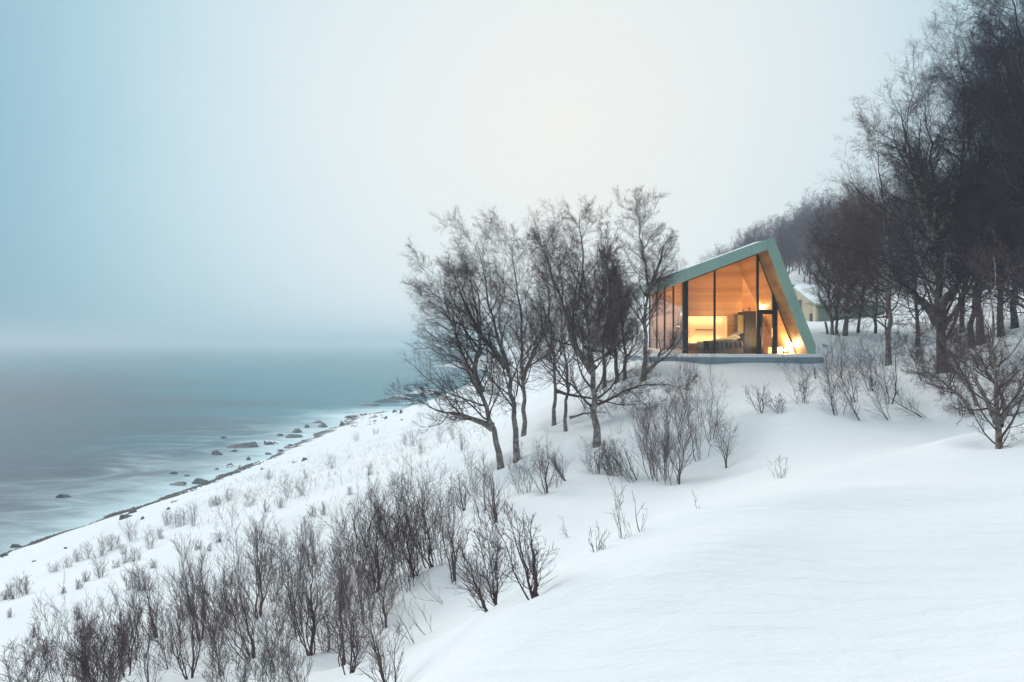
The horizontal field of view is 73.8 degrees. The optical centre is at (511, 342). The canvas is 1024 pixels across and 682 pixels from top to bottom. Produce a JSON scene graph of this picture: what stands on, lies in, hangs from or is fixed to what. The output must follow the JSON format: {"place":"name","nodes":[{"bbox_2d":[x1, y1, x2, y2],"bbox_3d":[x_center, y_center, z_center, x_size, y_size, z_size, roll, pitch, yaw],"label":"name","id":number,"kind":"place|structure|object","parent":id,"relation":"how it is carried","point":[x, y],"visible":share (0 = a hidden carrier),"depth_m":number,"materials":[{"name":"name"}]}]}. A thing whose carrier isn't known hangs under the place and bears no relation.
{"place":"outdoors","nodes":[
{"label":"outdoors","id":0,"kind":"place"},
{"bbox_2d":[0,346,497,554],"bbox_3d":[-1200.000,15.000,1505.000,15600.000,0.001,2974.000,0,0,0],"label":"sea","id":1,"kind":"structure","parent":0,"point":[96,433],"depth_m":151.11,"materials":[{"name":"liquid"}]},
{"bbox_2d":[358,387,441,405],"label":"skerry","id":2,"kind":"structure","parent":1,"relation":"in","point":[389,399],"depth_m":180.20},
{"bbox_2d":[0,238,1023,681],"bbox_3d":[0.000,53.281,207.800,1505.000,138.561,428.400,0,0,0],"label":"snow ground","id":3,"kind":"structure","parent":0,"point":[846,546],"depth_m":11.68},
{"bbox_2d":[0,620,60,681],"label":"bare shrub","id":4,"kind":"object","parent":3,"relation":"on","point":[27,664],"visible":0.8,"depth_m":11.34,"materials":[{"name":"brown plant"}]},
{"bbox_2d":[20,571,111,681],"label":"bare shrub","id":5,"kind":"object","parent":3,"relation":"on","point":[51,642],"visible":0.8,"depth_m":10.92,"materials":[{"name":"brown plant"}]},
{"bbox_2d":[51,591,145,681],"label":"bare shrub","id":6,"kind":"object","parent":3,"relation":"on","point":[85,667],"visible":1,"depth_m":10.19,"materials":[{"name":"brown plant"}]},
{"bbox_2d":[96,571,154,675],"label":"bare shrub","id":7,"kind":"object","parent":3,"relation":"on","point":[135,625],"visible":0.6,"depth_m":11.95,"materials":[{"name":"brown plant"}]},
{"bbox_2d":[107,580,159,660],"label":"bare shrub","id":8,"kind":"object","parent":3,"relation":"on","point":[142,611],"visible":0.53,"depth_m":12.97,"materials":[{"name":"brown plant"}]},
{"bbox_2d":[0,457,275,556],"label":"shingle","id":9,"kind":"object","parent":3,"relation":"on","point":[221,476],"visible":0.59,"depth_m":62.09,"materials":[{"name":"grey"}]},
{"bbox_2d":[122,553,168,637],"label":"bare shrub","id":10,"kind":"object","parent":3,"relation":"on","point":[149,597],"visible":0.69,"depth_m":14.66,"materials":[{"name":"brown plant"}]},
{"bbox_2d":[117,608,175,681],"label":"bare shrub","id":11,"kind":"object","parent":3,"relation":"on","point":[145,657],"visible":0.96,"depth_m":10.56,"materials":[{"name":"brown plant"}]},
{"bbox_2d":[139,598,205,669],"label":"bare shrub","id":12,"kind":"object","parent":3,"relation":"on","point":[163,642],"visible":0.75,"depth_m":12.10,"materials":[{"name":"brown plant"}]},
{"bbox_2d":[153,567,199,634],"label":"bare shrub","id":13,"kind":"object","parent":3,"relation":"on","point":[172,586],"visible":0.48,"depth_m":14.31,"materials":[{"name":"brown plant"}]},
{"bbox_2d":[155,598,209,679],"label":"bare shrub","id":14,"kind":"object","parent":3,"relation":"on","point":[192,670],"visible":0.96,"depth_m":10.74,"materials":[{"name":"brown plant"}]},
{"bbox_2d":[151,532,219,641],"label":"bare shrub","id":15,"kind":"object","parent":3,"relation":"on","point":[187,587],"visible":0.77,"depth_m":13.77,"materials":[{"name":"brown plant"}]},
{"bbox_2d":[172,562,243,660],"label":"bare shrub","id":16,"kind":"object","parent":3,"relation":"on","point":[207,635],"visible":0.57,"depth_m":12.54,"materials":[{"name":"brown plant"}]},
{"bbox_2d":[193,632,246,681],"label":"bare shrub","id":17,"kind":"object","parent":3,"relation":"on","point":[214,667],"visible":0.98,"depth_m":9.40,"materials":[{"name":"brown plant"}]},
{"bbox_2d":[181,583,262,676],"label":"bare shrub","id":18,"kind":"object","parent":3,"relation":"on","point":[214,627],"visible":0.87,"depth_m":10.88,"materials":[{"name":"brown plant"}]},
{"bbox_2d":[208,554,253,619],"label":"bare shrub","id":19,"kind":"object","parent":3,"relation":"on","point":[231,581],"visible":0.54,"depth_m":14.61,"materials":[{"name":"brown plant"}]},
{"bbox_2d":[193,539,273,658],"bbox_3d":[-4.833,4.523,11.947,1.349,2.182,1.138,0,0,0],"label":"bare shrub","id":20,"kind":"object","parent":3,"relation":"on","point":[224,598],"visible":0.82,"depth_m":11.87,"materials":[{"name":"brown plant"}]},
{"bbox_2d":[211,496,279,618],"bbox_3d":[-5.499,4.615,14.458,1.935,2.724,1.430,0,0,34],"label":"bare shrub","id":21,"kind":"object","parent":3,"relation":"on","point":[256,567],"visible":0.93,"depth_m":14.52,"materials":[{"name":"brown plant"}]},
{"bbox_2d":[227,635,263,681],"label":"bare shrub","id":22,"kind":"object","parent":3,"relation":"on","point":[243,672],"visible":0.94,"depth_m":9.24,"materials":[{"name":"brown plant"}]},
{"bbox_2d":[238,617,300,681],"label":"bare shrub","id":23,"kind":"object","parent":3,"relation":"on","point":[263,660],"visible":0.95,"depth_m":8.89,"materials":[{"name":"brown plant"}]},
{"bbox_2d":[239,521,302,602],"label":"bare shrub","id":24,"kind":"object","parent":3,"relation":"on","point":[271,565],"visible":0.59,"depth_m":15.40,"materials":[{"name":"brown plant"}]},
{"bbox_2d":[245,565,309,671],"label":"bare shrub","id":25,"kind":"object","parent":3,"relation":"on","point":[282,618],"visible":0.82,"depth_m":10.71,"materials":[{"name":"brown plant"}]},
{"bbox_2d":[250,517,336,655],"bbox_3d":[-3.500,4.028,11.015,1.406,2.413,1.454,0,0,0],"label":"bare shrub","id":26,"kind":"object","parent":3,"relation":"on","point":[310,652],"visible":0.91,"depth_m":11.06,"materials":[{"name":"brown plant"}]},
{"bbox_2d":[277,637,312,681],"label":"bare shrub","id":27,"kind":"object","parent":3,"relation":"on","point":[292,669],"visible":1,"depth_m":8.46,"materials":[{"name":"brown plant"}]},
{"bbox_2d":[276,536,320,638],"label":"bare shrub","id":28,"kind":"object","parent":3,"relation":"on","point":[302,595],"visible":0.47,"depth_m":12.53,"materials":[{"name":"brown plant"}]},
{"bbox_2d":[292,509,328,577],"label":"bare shrub","id":29,"kind":"object","parent":3,"relation":"on","point":[309,535],"visible":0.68,"depth_m":16.48,"materials":[{"name":"brown plant"}]},
{"bbox_2d":[302,573,361,653],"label":"bare shrub","id":30,"kind":"object","parent":3,"relation":"on","point":[320,623],"visible":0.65,"depth_m":10.97,"materials":[{"name":"brown plant"}]},
{"bbox_2d":[317,528,357,602],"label":"bare shrub","id":31,"kind":"object","parent":3,"relation":"on","point":[336,571],"visible":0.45,"depth_m":13.29,"materials":[{"name":"brown plant"}]},
{"bbox_2d":[281,505,412,666],"bbox_3d":[-2.400,3.634,10.061,1.585,2.682,1.392,0,0,32],"label":"bare shrub","id":32,"kind":"object","parent":3,"relation":"on","point":[340,598],"visible":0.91,"depth_m":10.13,"materials":[{"name":"brown plant"}]},
{"bbox_2d":[320,562,378,647],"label":"bare shrub","id":33,"kind":"object","parent":3,"relation":"on","point":[345,611],"visible":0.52,"depth_m":10.90,"materials":[{"name":"brown plant"}]},
{"bbox_2d":[321,580,378,674],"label":"bare shrub","id":34,"kind":"object","parent":3,"relation":"on","point":[352,668],"visible":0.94,"depth_m":9.07,"materials":[{"name":"brown plant"}]},
{"bbox_2d":[187,405,516,528],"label":"dry grass","id":35,"kind":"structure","parent":3,"relation":"on","point":[328,472],"depth_m":39.24,"materials":[{"name":"beige"}]},
{"bbox_2d":[332,498,375,579],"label":"bare shrub","id":36,"kind":"object","parent":3,"relation":"on","point":[351,533],"visible":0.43,"depth_m":15.10,"materials":[{"name":"brown plant"}]},
{"bbox_2d":[341,528,394,623],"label":"bare shrub","id":37,"kind":"object","parent":3,"relation":"on","point":[370,576],"visible":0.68,"depth_m":11.87,"materials":[{"name":"brown plant"}]},
{"bbox_2d":[340,590,406,681],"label":"bare shrub","id":38,"kind":"object","parent":3,"relation":"on","point":[379,659],"visible":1,"depth_m":6.65,"materials":[{"name":"brown plant"}]},
{"bbox_2d":[327,478,421,594],"bbox_3d":[-2.729,3.858,13.488,1.748,2.363,1.631,0,0,25],"label":"bare shrub","id":39,"kind":"object","parent":3,"relation":"on","point":[364,528],"visible":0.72,"depth_m":13.43,"materials":[{"name":"brown plant"}]},
{"bbox_2d":[352,552,403,627],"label":"bare shrub","id":40,"kind":"object","parent":3,"relation":"on","point":[386,604],"visible":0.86,"depth_m":11.45,"materials":[{"name":"brown plant"}]},
{"bbox_2d":[366,540,405,609],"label":"bare shrub","id":41,"kind":"object","parent":3,"relation":"on","point":[391,572],"visible":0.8,"depth_m":11.97,"materials":[{"name":"brown plant"}]},
{"bbox_2d":[367,472,437,592],"bbox_3d":[-2.061,3.606,12.457,1.473,2.429,1.364,0,0,0],"label":"bare shrub","id":42,"kind":"object","parent":3,"relation":"on","point":[397,535],"visible":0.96,"depth_m":12.53,"materials":[{"name":"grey plant"}]},
{"bbox_2d":[395,509,435,577],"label":"bare shrub","id":43,"kind":"object","parent":3,"relation":"on","point":[413,572],"visible":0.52,"depth_m":12.99,"materials":[{"name":"brown plant"}]},
{"bbox_2d":[380,453,452,568],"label":"bare shrub","id":44,"kind":"object","parent":3,"relation":"on","point":[419,502],"visible":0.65,"depth_m":13.51,"materials":[{"name":"brown plant"}]},
{"bbox_2d":[414,482,464,565],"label":"bare shrub","id":45,"kind":"object","parent":3,"relation":"on","point":[432,536],"visible":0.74,"depth_m":13.23,"materials":[{"name":"brown plant"}]},
{"bbox_2d":[383,229,516,469],"bbox_3d":[-1.647,0.298,22.853,4.330,8.441,5.074,0,0,11],"label":"birch tree","id":46,"kind":"object","parent":3,"relation":"on","point":[488,423],"visible":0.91,"depth_m":22.55,"materials":[{"name":"brown plant"}]},
{"bbox_2d":[432,484,473,581],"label":"bare shrub","id":47,"kind":"object","parent":3,"relation":"on","point":[452,551],"visible":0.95,"depth_m":12.52,"materials":[{"name":"brown plant"}]},
{"bbox_2d":[443,469,471,511],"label":"bare shrub","id":48,"kind":"object","parent":3,"relation":"on","point":[463,497],"visible":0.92,"depth_m":17.90,"materials":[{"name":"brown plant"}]},
{"bbox_2d":[457,434,499,510],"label":"bare shrub","id":49,"kind":"object","parent":3,"relation":"on","point":[475,474],"visible":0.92,"depth_m":17.29,"materials":[{"name":"brown plant"}]},
{"bbox_2d":[413,205,547,463],"bbox_3d":[-1.076,-0.297,23.052,4.424,9.178,3.173,0,0,36],"label":"birch tree","id":50,"kind":"object","parent":3,"relation":"on","point":[505,363],"visible":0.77,"depth_m":23.11,"materials":[{"name":"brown plant"}]},
{"bbox_2d":[447,502,517,611],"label":"bare shrub","id":51,"kind":"object","parent":3,"relation":"on","point":[495,591],"visible":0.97,"depth_m":6.63,"materials":[{"name":"brown plant"}]},
{"bbox_2d":[476,460,507,522],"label":"bare shrub","id":52,"kind":"object","parent":3,"relation":"on","point":[492,495],"visible":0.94,"depth_m":16.17,"materials":[{"name":"brown plant"}]},
{"bbox_2d":[456,208,567,436],"bbox_3d":[0.425,-0.716,28.061,4.080,9.866,5.330,0,0,39],"label":"birch tree","id":53,"kind":"object","parent":3,"relation":"on","point":[524,417],"visible":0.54,"depth_m":28.02,"materials":[{"name":"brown plant"}]},
{"bbox_2d":[465,499,560,599],"bbox_3d":[0.002,1.830,5.831,0.889,0.988,0.586,0,0,-37],"label":"bare shrub","id":54,"kind":"object","parent":3,"relation":"on","point":[533,570],"visible":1,"depth_m":5.91,"materials":[{"name":"brown plant"}]},
{"bbox_2d":[518,426,560,493],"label":"bare shrub","id":55,"kind":"object","parent":3,"relation":"on","point":[543,473],"visible":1,"depth_m":17.84,"materials":[{"name":"brown plant"}]},
{"bbox_2d":[508,195,586,425],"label":"birch tree","id":56,"kind":"object","parent":3,"relation":"on","point":[554,403],"visible":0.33,"depth_m":28.76,"materials":[{"name":"brown plant"}]},
{"bbox_2d":[502,219,611,431],"bbox_3d":[1.594,-0.543,26.140,4.464,8.587,4.738,0,0,0],"label":"birch tree","id":57,"kind":"object","parent":3,"relation":"on","point":[551,353],"visible":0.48,"depth_m":26.17,"materials":[{"name":"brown plant"}]},
{"bbox_2d":[522,193,659,447],"bbox_3d":[2.690,-0.606,23.345,4.964,8.721,4.058,0,0,0],"label":"birch tree","id":58,"kind":"object","parent":3,"relation":"on","point":[587,361],"visible":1,"depth_m":23.00,"materials":[{"name":"brown plant"}]},
{"bbox_2d":[578,433,610,473],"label":"bare shrub","id":59,"kind":"object","parent":3,"relation":"on","point":[597,465],"visible":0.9,"depth_m":19.26,"materials":[{"name":"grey plant"}]},
{"bbox_2d":[574,263,627,387],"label":"dense tree","id":60,"kind":"object","parent":3,"relation":"on","point":[610,357],"visible":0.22,"depth_m":30.52,"materials":[{"name":"brown plant"}]},
{"bbox_2d":[584,240,636,382],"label":"dense tree","id":61,"kind":"object","parent":3,"relation":"on","point":[615,365],"visible":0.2,"depth_m":30.42,"materials":[{"name":"brown plant"}]},
{"bbox_2d":[600,443,638,482],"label":"bare shrub","id":62,"kind":"object","parent":3,"relation":"on","point":[630,469],"visible":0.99,"depth_m":18.58,"materials":[{"name":"brown plant"}]},
{"bbox_2d":[591,254,651,379],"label":"dense tree","id":63,"kind":"object","parent":3,"relation":"on","point":[626,324],"visible":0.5,"depth_m":29.96,"materials":[{"name":"brown plant"}]},
{"bbox_2d":[554,348,701,418],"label":"fallen tree","id":64,"kind":"object","parent":3,"relation":"on","point":[628,390],"visible":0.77,"depth_m":25.19,"materials":[{"name":"brown plant"}]},
{"bbox_2d":[608,184,706,381],"bbox_3d":[6.179,-2.453,29.051,4.566,8.785,3.880,0,0,-17],"label":"birch tree","id":65,"kind":"object","parent":3,"relation":"on","point":[650,284],"visible":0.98,"depth_m":29.15,"materials":[{"name":"brown plant"}]},
{"bbox_2d":[623,380,697,481],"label":"bare shrub","id":66,"kind":"object","parent":3,"relation":"on","point":[644,438],"visible":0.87,"depth_m":18.43,"materials":[{"name":"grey plant"}]},
{"bbox_2d":[628,391,703,484],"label":"bare shrub","id":67,"kind":"object","parent":3,"relation":"on","point":[682,449],"visible":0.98,"depth_m":17.96,"materials":[{"name":"brown plant"}]},
{"bbox_2d":[657,340,727,461],"bbox_3d":[5.120,1.772,20.235,2.259,3.832,1.794,0,0,-35],"label":"bare shrub","id":68,"kind":"object","parent":3,"relation":"on","point":[697,397],"visible":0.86,"depth_m":20.29,"materials":[{"name":"brown plant"}]},
{"bbox_2d":[684,371,731,442],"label":"bare shrub","id":69,"kind":"object","parent":3,"relation":"on","point":[707,392],"visible":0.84,"depth_m":21.11,"materials":[{"name":"brown plant"}]},
{"bbox_2d":[613,237,823,363],"bbox_3d":[10.205,-1.660,36.600,7.970,6.520,11.200,0,0,0],"label":"cabin","id":70,"kind":"object","parent":3,"relation":"on","point":[716,294],"visible":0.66,"depth_m":33.18,"materials":[{"name":"green metal"}]},
{"bbox_2d":[738,311,762,353],"bbox_3d":[12.362,-0.529,35.400,0.946,2.164,1.000,0,0,0],"label":"cupboard","id":71,"kind":"object","parent":70,"relation":"in","point":[747,338],"visible":0.61,"depth_m":34.90,"materials":[{"name":"black"}]},
{"bbox_2d":[701,407,738,468],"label":"bare shrub","id":72,"kind":"object","parent":3,"relation":"on","point":[722,440],"visible":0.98,"depth_m":18.89,"materials":[{"name":"brown plant"}]},
{"bbox_2d":[770,217,799,274],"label":"hill tree","id":73,"kind":"object","parent":3,"relation":"on","point":[777,232],"visible":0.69,"depth_m":67.52,"materials":[{"name":"grey plant"}]},
{"bbox_2d":[774,212,802,273],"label":"hill tree","id":74,"kind":"object","parent":3,"relation":"on","point":[791,222],"visible":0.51,"depth_m":69.22,"materials":[{"name":"grey plant"}]},
{"bbox_2d":[774,354,816,403],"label":"bare shrub","id":75,"kind":"object","parent":3,"relation":"on","point":[800,390],"visible":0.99,"depth_m":21.05,"materials":[{"name":"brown plant"}]},
{"bbox_2d":[785,191,838,283],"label":"hill tree","id":76,"kind":"object","parent":3,"relation":"on","point":[803,239],"visible":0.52,"depth_m":63.61,"materials":[{"name":"brown plant"}]},
{"bbox_2d":[793,208,857,334],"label":"bare tree","id":77,"kind":"object","parent":3,"relation":"on","point":[818,270],"visible":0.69,"depth_m":34.76,"materials":[{"name":"brown plant"}]},
{"bbox_2d":[810,344,858,414],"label":"bare shrub","id":78,"kind":"object","parent":3,"relation":"on","point":[831,383],"visible":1,"depth_m":20.00,"materials":[{"name":"brown plant"}]},
{"bbox_2d":[793,285,885,321],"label":"outbuilding","id":79,"kind":"structure","parent":3,"relation":"on","point":[814,314],"depth_m":46.69,"materials":[{"name":"grey"}]},
{"bbox_2d":[826,326,853,386],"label":"bare shrub","id":80,"kind":"object","parent":3,"relation":"on","point":[843,340],"visible":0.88,"depth_m":24.38,"materials":[{"name":"brown plant"}]},
{"bbox_2d":[804,205,881,334],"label":"bare tree","id":81,"kind":"object","parent":3,"relation":"on","point":[837,315],"visible":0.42,"depth_m":34.69,"materials":[{"name":"brown plant"}]},
{"bbox_2d":[807,169,906,335],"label":"bare tree","id":82,"kind":"object","parent":3,"relation":"on","point":[845,329],"visible":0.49,"depth_m":34.18,"materials":[{"name":"brown plant"}]},
{"bbox_2d":[847,338,885,390],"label":"bare shrub","id":83,"kind":"object","parent":3,"relation":"on","point":[864,365],"visible":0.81,"depth_m":22.81,"materials":[{"name":"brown plant"}]},
{"bbox_2d":[846,351,896,419],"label":"bare shrub","id":84,"kind":"object","parent":3,"relation":"on","point":[877,397],"visible":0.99,"depth_m":19.61,"materials":[{"name":"brown plant"}]},
{"bbox_2d":[829,169,921,332],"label":"bare tree","id":85,"kind":"object","parent":3,"relation":"on","point":[857,330],"visible":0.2,"depth_m":35.19,"materials":[{"name":"brown plant"}]},
{"bbox_2d":[833,180,932,333],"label":"bare tree","id":86,"kind":"object","parent":3,"relation":"on","point":[875,321],"visible":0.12,"depth_m":35.06,"materials":[{"name":"brown plant"}]},
{"bbox_2d":[849,321,921,403],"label":"bare shrub","id":87,"kind":"object","parent":3,"relation":"on","point":[883,375],"visible":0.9,"depth_m":20.94,"materials":[{"name":"brown plant"}]},
{"bbox_2d":[793,94,986,365],"bbox_3d":[15.203,-4.400,28.344,6.621,11.402,6.370,0,0,-34],"label":"bare tree","id":88,"kind":"object","parent":3,"relation":"on","point":[888,311],"visible":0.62,"depth_m":28.29,"materials":[{"name":"brown plant"}]},
{"bbox_2d":[871,374,926,417],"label":"bare shrub","id":89,"kind":"object","parent":3,"relation":"on","point":[901,398],"visible":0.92,"depth_m":19.73,"materials":[{"name":"brown plant"}]},
{"bbox_2d":[801,40,1023,373],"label":"bare tree","id":90,"kind":"object","parent":3,"relation":"on","point":[936,239],"visible":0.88,"depth_m":23.77,"materials":[{"name":"brown plant"}]},
{"bbox_2d":[853,150,979,345],"bbox_3d":[18.890,-4.289,32.000,5.102,9.583,5.268,0,0,14],"label":"bare tree","id":91,"kind":"object","parent":3,"relation":"on","point":[916,318],"visible":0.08,"depth_m":31.86,"materials":[{"name":"brown plant"}]},
{"bbox_2d":[883,324,974,414],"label":"leaning tree","id":92,"kind":"object","parent":3,"relation":"on","point":[929,376],"visible":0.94,"depth_m":18.98,"materials":[{"name":"brown plant"}]},
{"bbox_2d":[896,304,989,404],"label":"leaning tree","id":93,"kind":"object","parent":3,"relation":"on","point":[931,329],"visible":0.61,"depth_m":20.13,"materials":[{"name":"brown plant"}]},
{"bbox_2d":[869,0,1022,345],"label":"bare tree","id":94,"kind":"object","parent":3,"relation":"on","point":[934,25],"visible":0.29,"depth_m":29.60,"materials":[{"name":"brown plant"}]},
{"bbox_2d":[882,0,1023,310],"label":"bare tree","id":95,"kind":"object","parent":3,"relation":"on","point":[972,31],"visible":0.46,"depth_m":24.13,"materials":[{"name":"brown plant"}]},
{"bbox_2d":[899,63,1023,346],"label":"bare tree","id":96,"kind":"object","parent":3,"relation":"on","point":[971,320],"visible":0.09,"depth_m":30.35,"materials":[{"name":"brown plant"}]},
{"bbox_2d":[920,13,1023,328],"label":"bare tree","id":97,"kind":"object","parent":3,"relation":"on","point":[1015,320],"visible":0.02,"depth_m":31.91,"materials":[{"name":"brown plant"}]},
{"bbox_2d":[924,0,1023,331],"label":"bare tree","id":98,"kind":"object","parent":3,"relation":"on","point":[1011,114],"visible":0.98,"depth_m":19.95,"materials":[{"name":"brown plant"}]},
{"bbox_2d":[929,291,1020,410],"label":"leaning tree","id":99,"kind":"object","parent":3,"relation":"on","point":[959,320],"visible":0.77,"depth_m":19.16,"materials":[{"name":"brown plant"}]},
{"bbox_2d":[930,109,1022,336],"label":"bare tree","id":100,"kind":"object","parent":3,"relation":"on","point":[999,329],"visible":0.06,"depth_m":30.80,"materials":[{"name":"brown plant"}]},
{"bbox_2d":[934,226,1023,448],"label":"young tree","id":101,"kind":"object","parent":3,"relation":"on","point":[998,418],"visible":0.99,"depth_m":12.07,"materials":[{"name":"brown plant"}]},
{"bbox_2d":[937,0,1023,261],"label":"bare tree","id":102,"kind":"object","parent":3,"relation":"on","point":[995,70],"visible":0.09,"depth_m":31.32,"materials":[{"name":"brown plant"}]},
{"bbox_2d":[943,0,1023,300],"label":"bare tree","id":103,"kind":"object","parent":3,"relation":"on","point":[1015,31],"visible":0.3,"depth_m":23.27,"materials":[{"name":"brown plant"}]},
{"bbox_2d":[0,0,1023,345],"label":"sky","id":104,"kind":"structure","parent":0,"point":[173,172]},
{"bbox_2d":[696,332,742,353],"bbox_3d":[10.529,-0.002,34.618,2.050,1.111,1.524,0,0,0],"label":"bed","id":105,"kind":"object","parent":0,"point":[728,345],"visible":0.93,"depth_m":33.98,"materials":[{"name":"fabric"}]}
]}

